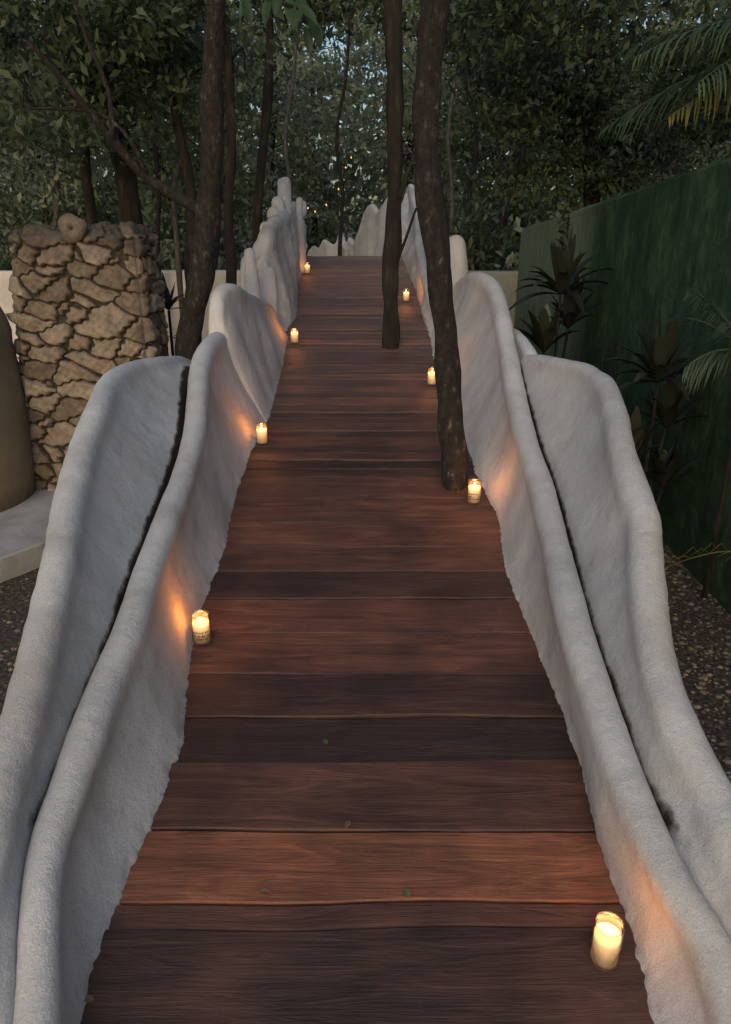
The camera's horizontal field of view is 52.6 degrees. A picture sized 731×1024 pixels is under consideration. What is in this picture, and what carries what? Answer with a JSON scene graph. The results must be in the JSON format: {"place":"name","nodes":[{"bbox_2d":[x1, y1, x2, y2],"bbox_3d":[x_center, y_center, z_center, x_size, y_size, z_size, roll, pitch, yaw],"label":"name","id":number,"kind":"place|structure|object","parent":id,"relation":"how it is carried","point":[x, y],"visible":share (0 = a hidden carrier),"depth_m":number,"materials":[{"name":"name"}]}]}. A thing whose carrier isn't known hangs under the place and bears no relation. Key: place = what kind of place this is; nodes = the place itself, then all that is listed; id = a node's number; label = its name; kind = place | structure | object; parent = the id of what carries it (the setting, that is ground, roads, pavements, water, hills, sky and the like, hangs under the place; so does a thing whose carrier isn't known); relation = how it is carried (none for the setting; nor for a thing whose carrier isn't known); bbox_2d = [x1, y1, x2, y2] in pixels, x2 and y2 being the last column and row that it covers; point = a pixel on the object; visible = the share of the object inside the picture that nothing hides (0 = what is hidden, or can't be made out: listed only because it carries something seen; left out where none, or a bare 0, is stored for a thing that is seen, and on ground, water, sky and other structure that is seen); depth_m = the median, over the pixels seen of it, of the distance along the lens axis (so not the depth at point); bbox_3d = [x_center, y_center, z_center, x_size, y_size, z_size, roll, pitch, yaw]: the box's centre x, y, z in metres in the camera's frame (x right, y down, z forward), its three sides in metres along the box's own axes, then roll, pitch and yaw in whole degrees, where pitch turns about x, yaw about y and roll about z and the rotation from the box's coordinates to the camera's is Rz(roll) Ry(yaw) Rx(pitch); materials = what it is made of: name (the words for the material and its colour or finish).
{"place":"outdoors","nodes":[
{"label":"outdoors","id":0,"kind":"place"},
{"bbox_2d":[0,270,239,361],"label":"boundary wall","id":1,"kind":"structure","parent":0,"point":[6,301],"depth_m":9.26,"materials":[{"name":"paint"}]},
{"bbox_2d":[3,0,726,237],"label":"sky","id":2,"kind":"structure","parent":0,"point":[341,47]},
{"bbox_2d":[0,238,730,781],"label":"ground","id":3,"kind":"structure","parent":0,"point":[12,594],"depth_m":3.55,"materials":[{"name":"soil"}]},
{"bbox_2d":[0,237,11,270],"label":"shrub","id":4,"kind":"object","parent":3,"relation":"on","point":[5,260],"visible":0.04,"depth_m":11.33,"materials":[{"name":"green plant"}]},
{"bbox_2d":[0,488,53,583],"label":"patio","id":5,"kind":"structure","parent":3,"relation":"on","point":[23,526],"depth_m":4.36,"materials":[{"name":"concrete"}]},
{"bbox_2d":[0,306,35,511],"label":"plaster dome","id":6,"kind":"structure","parent":5,"relation":"on","point":[17,480],"depth_m":4.71,"materials":[{"name":"beige paint"}]},
{"bbox_2d":[5,221,168,491],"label":"stone wall","id":7,"kind":"structure","parent":5,"relation":"on","point":[85,315],"depth_m":4.69,"materials":[{"name":"beige stone"}]},
{"bbox_2d":[58,213,87,243],"bbox_3d":[-1.772,-1.718,4.488,0.181,0.176,0.094,0,21,0],"label":"ring stone","id":8,"kind":"object","parent":7,"relation":"on","point":[73,229],"visible":1,"depth_m":4.45,"materials":[{"name":"beige stone"}]},
{"bbox_2d":[0,66,71,244],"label":"tree","id":9,"kind":"object","parent":3,"relation":"on","point":[2,162],"visible":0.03,"depth_m":18.77,"materials":[{"name":"green plant"}]},
{"bbox_2d":[0,56,109,247],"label":"tree","id":10,"kind":"object","parent":3,"relation":"on","point":[9,182],"visible":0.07,"depth_m":14.78,"materials":[{"name":"green plant"}]},
{"bbox_2d":[0,0,134,242],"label":"tree","id":11,"kind":"object","parent":3,"relation":"on","point":[46,213],"visible":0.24,"depth_m":11.73,"materials":[{"name":"green plant"}]},
{"bbox_2d":[1,0,144,226],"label":"sapling","id":12,"kind":"object","parent":3,"relation":"on","point":[56,207],"visible":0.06,"depth_m":7.87,"materials":[{"name":"brown plant"}]},
{"bbox_2d":[0,1,151,224],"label":"tree","id":13,"kind":"object","parent":3,"relation":"on","point":[84,179],"visible":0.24,"depth_m":7.05,"materials":[{"name":"green plant"}]},
{"bbox_2d":[9,25,147,223],"bbox_3d":[-6.493,-8.076,17.459,3.425,6.249,2.920,-3,21,-7],"label":"tree","id":14,"kind":"object","parent":3,"relation":"on","point":[107,216],"visible":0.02,"depth_m":17.38,"materials":[{"name":"green plant"}]},
{"bbox_2d":[11,0,205,283],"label":"tree","id":15,"kind":"object","parent":3,"relation":"on","point":[187,169],"visible":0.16,"depth_m":5.69,"materials":[{"name":"brown plant"}]},
{"bbox_2d":[19,0,224,143],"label":"leafy bough","id":16,"kind":"object","parent":15,"relation":"attached to","point":[122,87],"visible":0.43,"depth_m":5.28,"materials":[{"name":"green plant"}]},
{"bbox_2d":[0,0,224,224],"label":"tree","id":17,"kind":"object","parent":3,"relation":"on","point":[129,208],"visible":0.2,"depth_m":6.11,"materials":[{"name":"green plant"}]},
{"bbox_2d":[0,0,150,165],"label":"leafy bough","id":18,"kind":"object","parent":17,"relation":"attached to","point":[19,133],"visible":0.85,"depth_m":5.09,"materials":[{"name":"green plant"}]},
{"bbox_2d":[26,0,225,359],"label":"tree","id":19,"kind":"object","parent":3,"relation":"on","point":[204,207],"visible":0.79,"depth_m":4.60,"materials":[{"name":"brown plant"}]},
{"bbox_2d":[0,177,307,1023],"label":"bridge wall","id":20,"kind":"structure","parent":3,"relation":"on","point":[92,717],"depth_m":2.36,"materials":[{"name":"white paint"}]},
{"bbox_2d":[144,210,183,269],"bbox_3d":[-3.210,-3.725,11.996,2.242,2.208,1.755,-19,28,-40],"label":"shrub","id":21,"kind":"object","parent":3,"relation":"on","point":[163,234],"visible":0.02,"depth_m":11.49,"materials":[{"name":"green plant"}]},
{"bbox_2d":[77,8,263,235],"bbox_3d":[-4.084,-7.742,14.947,4.091,7.464,3.488,-13,25,-29],"label":"tree","id":22,"kind":"object","parent":3,"relation":"on","point":[152,172],"visible":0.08,"depth_m":14.79,"materials":[{"name":"green plant"}]},
{"bbox_2d":[29,0,313,284],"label":"tree","id":23,"kind":"object","parent":3,"relation":"on","point":[185,88],"visible":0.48,"depth_m":5.28,"materials":[{"name":"green plant"}]},
{"bbox_2d":[0,0,234,91],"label":"leafy bough","id":24,"kind":"object","parent":23,"relation":"attached to","point":[18,12],"visible":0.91,"depth_m":4.75,"materials":[{"name":"green plant"}]},
{"bbox_2d":[162,271,184,355],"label":"spiky plant","id":25,"kind":"object","parent":3,"relation":"on","point":[169,301],"visible":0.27,"depth_m":5.41,"materials":[{"name":"green plant"}]},
{"bbox_2d":[99,0,251,315],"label":"sapling","id":26,"kind":"object","parent":3,"relation":"on","point":[178,265],"visible":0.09,"depth_m":8.41,"materials":[{"name":"brown plant"}]},
{"bbox_2d":[62,1,302,268],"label":"tree","id":27,"kind":"object","parent":3,"relation":"on","point":[241,123],"visible":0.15,"depth_m":11.04,"materials":[{"name":"green plant"}]},
{"bbox_2d":[126,0,252,355],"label":"sapling","id":28,"kind":"object","parent":3,"relation":"on","point":[159,194],"visible":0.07,"depth_m":8.65,"materials":[{"name":"brown plant"}]},
{"bbox_2d":[142,205,238,269],"bbox_3d":[-2.628,-3.764,11.682,2.269,2.395,1.838,-12,24,-28],"label":"shrub","id":29,"kind":"object","parent":3,"relation":"on","point":[169,253],"visible":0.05,"depth_m":11.20,"materials":[{"name":"green plant"}]},
{"bbox_2d":[149,0,279,244],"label":"tree","id":30,"kind":"object","parent":3,"relation":"on","point":[259,123],"visible":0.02,"depth_m":17.25,"materials":[{"name":"green plant"}]},
{"bbox_2d":[159,0,317,244],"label":"tree","id":31,"kind":"object","parent":3,"relation":"on","point":[266,112],"visible":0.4,"depth_m":6.63,"materials":[{"name":"brown plant"}]},
{"bbox_2d":[233,0,420,48],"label":"leafy bough","id":32,"kind":"object","parent":31,"relation":"attached to","point":[329,7],"visible":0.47,"depth_m":6.40,"materials":[{"name":"green plant"}]},
{"bbox_2d":[187,0,360,244],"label":"tree","id":33,"kind":"object","parent":3,"relation":"on","point":[280,79],"visible":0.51,"depth_m":14.80,"materials":[{"name":"green plant"}]},
{"bbox_2d":[232,0,358,198],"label":"sapling","id":34,"kind":"object","parent":3,"relation":"on","point":[294,49],"visible":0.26,"depth_m":10.12,"materials":[{"name":"brown plant"}]},
{"bbox_2d":[245,3,384,246],"bbox_3d":[-1.316,-9.145,18.535,3.643,7.486,4.282,-7,22,-18],"label":"tree","id":35,"kind":"object","parent":3,"relation":"on","point":[326,193],"visible":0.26,"depth_m":18.23,"materials":[{"name":"green plant"}]},
{"bbox_2d":[306,218,338,253],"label":"shrub","id":36,"kind":"object","parent":3,"relation":"on","point":[317,241],"visible":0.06,"depth_m":14.67,"materials":[{"name":"green plant"}]},
{"bbox_2d":[307,233,353,255],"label":"bridge wall","id":37,"kind":"structure","parent":3,"relation":"on","point":[326,248],"depth_m":13.28,"materials":[{"name":"white paint"}]},
{"bbox_2d":[325,235,336,243],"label":"shrub","id":38,"kind":"object","parent":3,"relation":"on","point":[332,240],"depth_m":14.81,"materials":[{"name":"green plant"}]},
{"bbox_2d":[303,0,379,255],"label":"sapling","id":39,"kind":"object","parent":3,"relation":"on","point":[360,37],"visible":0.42,"depth_m":11.77,"materials":[{"name":"green plant"}]},
{"bbox_2d":[0,0,730,269],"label":"wood","id":40,"kind":"object","parent":3,"relation":"on","point":[367,189],"visible":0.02,"depth_m":22.75,"materials":[{"name":"green plant"}]},
{"bbox_2d":[80,256,653,1023],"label":"wooden walkway","id":41,"kind":"structure","parent":3,"relation":"on","point":[368,622],"depth_m":2.25,"materials":[{"name":"brown wood"}]},
{"bbox_2d":[84,995,93,1002],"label":"fallen leaf","id":42,"kind":"object","parent":41,"relation":"on","point":[89,998],"visible":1,"depth_m":1.66,"materials":[{"name":"brown plant"}]},
{"bbox_2d":[190,610,210,644],"bbox_3d":[-0.610,0.431,2.745,0.069,0.120,0.069,0,21,0],"label":"candle","id":43,"kind":"object","parent":41,"relation":"on","point":[201,634],"visible":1,"depth_m":2.73,"materials":[{"name":"beige wax"}]},
{"bbox_2d":[256,424,267,444],"bbox_3d":[-0.609,-0.459,4.344,0.069,0.120,0.069,0,21,0],"label":"candle","id":44,"kind":"object","parent":41,"relation":"on","point":[261,436],"visible":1,"depth_m":4.33,"materials":[{"name":"beige wax"}]},
{"bbox_2d":[259,889,269,893],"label":"fallen leaf","id":45,"kind":"object","parent":41,"relation":"on","point":[264,891],"visible":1,"depth_m":1.89,"materials":[{"name":"plant"}]},
{"bbox_2d":[290,328,298,343],"bbox_3d":[-0.590,-1.465,6.151,0.069,0.120,0.069,0,21,0],"label":"candle","id":46,"kind":"object","parent":41,"relation":"on","point":[294,337],"visible":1,"depth_m":6.13,"materials":[{"name":"beige wax"}]},
{"bbox_2d":[304,263,309,272],"bbox_3d":[-0.679,-2.844,8.627,0.069,0.120,0.069,0,21,0],"label":"candle","id":47,"kind":"object","parent":41,"relation":"on","point":[307,268],"visible":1,"depth_m":8.61,"materials":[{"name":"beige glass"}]},
{"bbox_2d":[345,820,350,827],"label":"fallen leaf","id":48,"kind":"object","parent":41,"relation":"on","point":[347,823],"visible":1,"depth_m":2.06,"materials":[{"name":"brown plant"}]},
{"bbox_2d":[382,0,416,349],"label":"tree","id":49,"kind":"object","parent":41,"relation":"on","point":[393,246],"visible":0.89,"depth_m":5.60,"materials":[{"name":"brown plant"}]},
{"bbox_2d":[403,290,409,301],"bbox_3d":[0.408,-2.178,7.431,0.069,0.120,0.069,0,21,0],"label":"candle","id":50,"kind":"object","parent":41,"relation":"on","point":[406,297],"visible":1,"depth_m":7.42,"materials":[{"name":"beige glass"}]},
{"bbox_2d":[403,888,409,897],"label":"fallen leaf","id":51,"kind":"object","parent":41,"relation":"on","point":[406,892],"visible":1,"depth_m":1.89,"materials":[{"name":"green plant"}]},
{"bbox_2d":[427,368,435,385],"bbox_3d":[0.471,-0.961,5.246,0.069,0.120,0.069,0,21,0],"label":"candle","id":52,"kind":"object","parent":41,"relation":"on","point":[431,377],"visible":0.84,"depth_m":5.23,"materials":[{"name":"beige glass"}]},
{"bbox_2d":[467,479,481,504],"bbox_3d":[0.544,-0.101,3.701,0.069,0.120,0.070,0,21,0],"label":"candle","id":53,"kind":"object","parent":41,"relation":"on","point":[474,494],"visible":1,"depth_m":3.69,"materials":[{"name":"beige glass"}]},
{"bbox_2d":[589,911,624,972],"bbox_3d":[0.561,1.001,1.722,0.069,0.120,0.069,0,21,0],"label":"candle","id":54,"kind":"object","parent":41,"relation":"on","point":[606,947],"visible":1,"depth_m":1.71,"materials":[{"name":"beige wax"}]},
{"bbox_2d":[349,184,413,255],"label":"bridge wall","id":55,"kind":"structure","parent":3,"relation":"on","point":[369,238],"depth_m":12.28,"materials":[{"name":"white paint"}]},
{"bbox_2d":[321,0,498,224],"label":"tree","id":56,"kind":"object","parent":3,"relation":"on","point":[409,148],"visible":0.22,"depth_m":14.20,"materials":[{"name":"green plant"}]},
{"bbox_2d":[307,149,359,212],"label":"string lights","id":57,"kind":"object","parent":56,"relation":"hanging from","point":[338,188],"visible":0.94,"depth_m":13.20},
{"bbox_2d":[342,10,486,228],"bbox_3d":[1.371,-8.670,18.073,3.960,6.925,3.370,1,21,3],"label":"tree","id":58,"kind":"object","parent":3,"relation":"on","point":[363,132],"visible":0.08,"depth_m":17.25,"materials":[{"name":"green plant"}]},
{"bbox_2d":[412,0,468,491],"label":"tree","id":59,"kind":"object","parent":3,"relation":"on","point":[428,187],"visible":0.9,"depth_m":3.45,"materials":[{"name":"brown plant"}]},
{"bbox_2d":[239,0,322,56],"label":"leafy bough","id":60,"kind":"object","parent":59,"relation":"attached to","point":[293,16],"visible":1,"depth_m":3.40,"materials":[{"name":"green plant"}]},
{"bbox_2d":[402,0,478,243],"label":"sapling","id":61,"kind":"object","parent":3,"relation":"on","point":[409,13],"visible":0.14,"depth_m":11.30,"materials":[{"name":"brown plant"}]},
{"bbox_2d":[407,0,515,230],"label":"sapling","id":62,"kind":"object","parent":3,"relation":"on","point":[451,200],"visible":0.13,"depth_m":10.58,"materials":[{"name":"grey plant"}]},
{"bbox_2d":[448,210,497,249],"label":"shrub","id":63,"kind":"object","parent":3,"relation":"on","point":[456,211],"visible":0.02,"depth_m":13.10,"materials":[{"name":"green plant"}]},
{"bbox_2d":[449,196,520,270],"bbox_3d":[1.608,-3.327,10.796,1.762,2.351,2.251,20,29,41],"label":"shrub","id":64,"kind":"object","parent":3,"relation":"on","point":[486,245],"visible":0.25,"depth_m":10.32,"materials":[{"name":"green plant"}]},
{"bbox_2d":[444,185,536,270],"bbox_3d":[1.830,-3.780,11.646,1.887,2.608,2.411,-13,24,-29],"label":"shrub","id":65,"kind":"object","parent":3,"relation":"on","point":[512,202],"visible":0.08,"depth_m":11.19,"materials":[{"name":"green plant"}]},
{"bbox_2d":[468,270,517,326],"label":"boundary wall","id":66,"kind":"structure","parent":3,"relation":"on","point":[507,281],"depth_m":9.48,"materials":[{"name":"grey paint"}]},
{"bbox_2d":[468,236,519,270],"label":"shrub","id":67,"kind":"object","parent":3,"relation":"on","point":[513,248],"depth_m":10.86,"materials":[{"name":"green plant"}]},
{"bbox_2d":[451,0,568,270],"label":"sapling","id":68,"kind":"object","parent":3,"relation":"on","point":[497,156],"visible":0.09,"depth_m":10.00,"materials":[{"name":"brown plant"}]},
{"bbox_2d":[438,10,586,242],"bbox_3d":[3.004,-7.148,14.930,2.967,6.348,3.480,12,24,29],"label":"tree","id":69,"kind":"object","parent":3,"relation":"on","point":[480,155],"visible":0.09,"depth_m":14.66,"materials":[{"name":"green plant"}]},
{"bbox_2d":[462,56,581,249],"bbox_3d":[3.729,-8.017,17.668,3.283,5.981,3.009,2,21,5],"label":"tree","id":70,"kind":"object","parent":3,"relation":"on","point":[551,213],"visible":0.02,"depth_m":17.65,"materials":[{"name":"green plant"}]},
{"bbox_2d":[492,202,576,270],"bbox_3d":[2.840,-3.078,10.167,2.484,2.200,2.013,8,23,20],"label":"shrub","id":71,"kind":"object","parent":3,"relation":"on","point":[510,259],"visible":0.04,"depth_m":10.04,"materials":[{"name":"green plant"}]},
{"bbox_2d":[438,0,632,236],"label":"tree","id":72,"kind":"object","parent":3,"relation":"on","point":[489,197],"visible":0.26,"depth_m":11.61,"materials":[{"name":"green plant"}]},
{"bbox_2d":[509,226,611,357],"bbox_3d":[1.513,-1.305,5.944,0.818,1.878,0.616,6,22,15],"label":"spiky plant","id":73,"kind":"object","parent":3,"relation":"on","point":[567,272],"visible":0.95,"depth_m":5.76,"materials":[{"name":"green plant"}]},
{"bbox_2d":[401,188,730,1023],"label":"bridge wall","id":74,"kind":"structure","parent":3,"relation":"on","point":[559,472],"depth_m":2.35,"materials":[{"name":"white paint"}]},
{"bbox_2d":[443,0,730,207],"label":"tree","id":75,"kind":"object","parent":3,"relation":"on","point":[580,96],"visible":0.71,"depth_m":7.06,"materials":[{"name":"green plant"}]},
{"bbox_2d":[344,0,703,70],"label":"leafy bough","id":76,"kind":"object","parent":75,"relation":"attached to","point":[534,17],"visible":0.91,"depth_m":5.47,"materials":[{"name":"green plant"}]},
{"bbox_2d":[578,169,679,208],"bbox_3d":[4.436,-4.177,12.379,2.086,2.845,2.666,-5,22,-12],"label":"shrub","id":77,"kind":"object","parent":3,"relation":"on","point":[620,192],"depth_m":11.94,"materials":[{"name":"green plant"}]},
{"bbox_2d":[554,3,710,199],"bbox_3d":[5.336,-6.710,14.557,2.818,5.792,3.312,18,27,38],"label":"tree","id":78,"kind":"object","parent":3,"relation":"on","point":[656,27],"visible":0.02,"depth_m":13.84,"materials":[{"name":"green plant"}]},
{"bbox_2d":[577,16,716,207],"bbox_3d":[6.743,-8.834,18.865,3.647,6.653,3.109,-7,22,-17],"label":"tree","id":79,"kind":"object","parent":3,"relation":"on","point":[623,108],"visible":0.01,"depth_m":18.59,"materials":[{"name":"green plant"}]},
{"bbox_2d":[604,314,707,506],"bbox_3d":[1.594,-0.381,4.144,0.674,1.458,0.475,0,21,0],"label":"spiky plant","id":80,"kind":"object","parent":3,"relation":"on","point":[669,410],"visible":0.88,"depth_m":4.06,"materials":[{"name":"green plant"}]},
{"bbox_2d":[594,16,730,144],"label":"palm tree","id":81,"kind":"object","parent":3,"relation":"on","point":[701,78],"visible":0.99,"depth_m":4.29,"materials":[{"name":"green plant"}]},
{"bbox_2d":[594,14,730,171],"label":"tree","id":82,"kind":"object","parent":3,"relation":"on","point":[721,125],"visible":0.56,"depth_m":5.38,"materials":[{"name":"green plant"}]},
{"bbox_2d":[603,0,730,196],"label":"tree","id":83,"kind":"object","parent":3,"relation":"on","point":[708,5],"visible":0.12,"depth_m":11.53,"materials":[{"name":"green plant"}]},
{"bbox_2d":[657,288,730,598],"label":"young palm","id":84,"kind":"object","parent":3,"relation":"on","point":[722,327],"visible":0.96,"depth_m":3.49,"materials":[{"name":"green plant"}]},
{"bbox_2d":[659,0,730,172],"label":"tree","id":85,"kind":"object","parent":3,"relation":"on","point":[713,160],"visible":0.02,"depth_m":14.98,"materials":[{"name":"green plant"}]},
{"bbox_2d":[664,543,730,567],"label":"grass stem","id":86,"kind":"object","parent":3,"relation":"on","point":[711,552],"visible":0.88,"depth_m":3.66,"materials":[{"name":"green plant"}]},
{"bbox_2d":[691,6,730,166],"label":"tree","id":87,"kind":"object","parent":3,"relation":"on","point":[714,132],"visible":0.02,"depth_m":17.81,"materials":[{"name":"green plant"}]},
{"bbox_2d":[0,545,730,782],"bbox_3d":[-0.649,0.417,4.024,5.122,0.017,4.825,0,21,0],"label":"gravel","id":88,"kind":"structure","parent":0,"point":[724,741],"depth_m":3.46,"materials":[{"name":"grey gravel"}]},
{"bbox_2d":[514,157,730,614],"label":"green wall","id":89,"kind":"structure","parent":0,"point":[659,247],"depth_m":4.53,"materials":[{"name":"paint"}]},
{"bbox_2d":[555,171,580,251],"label":"hanging vine","id":90,"kind":"object","parent":89,"relation":"hanging from","point":[570,192],"visible":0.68,"depth_m":6.80,"materials":[{"name":"green plant"}]}
]}

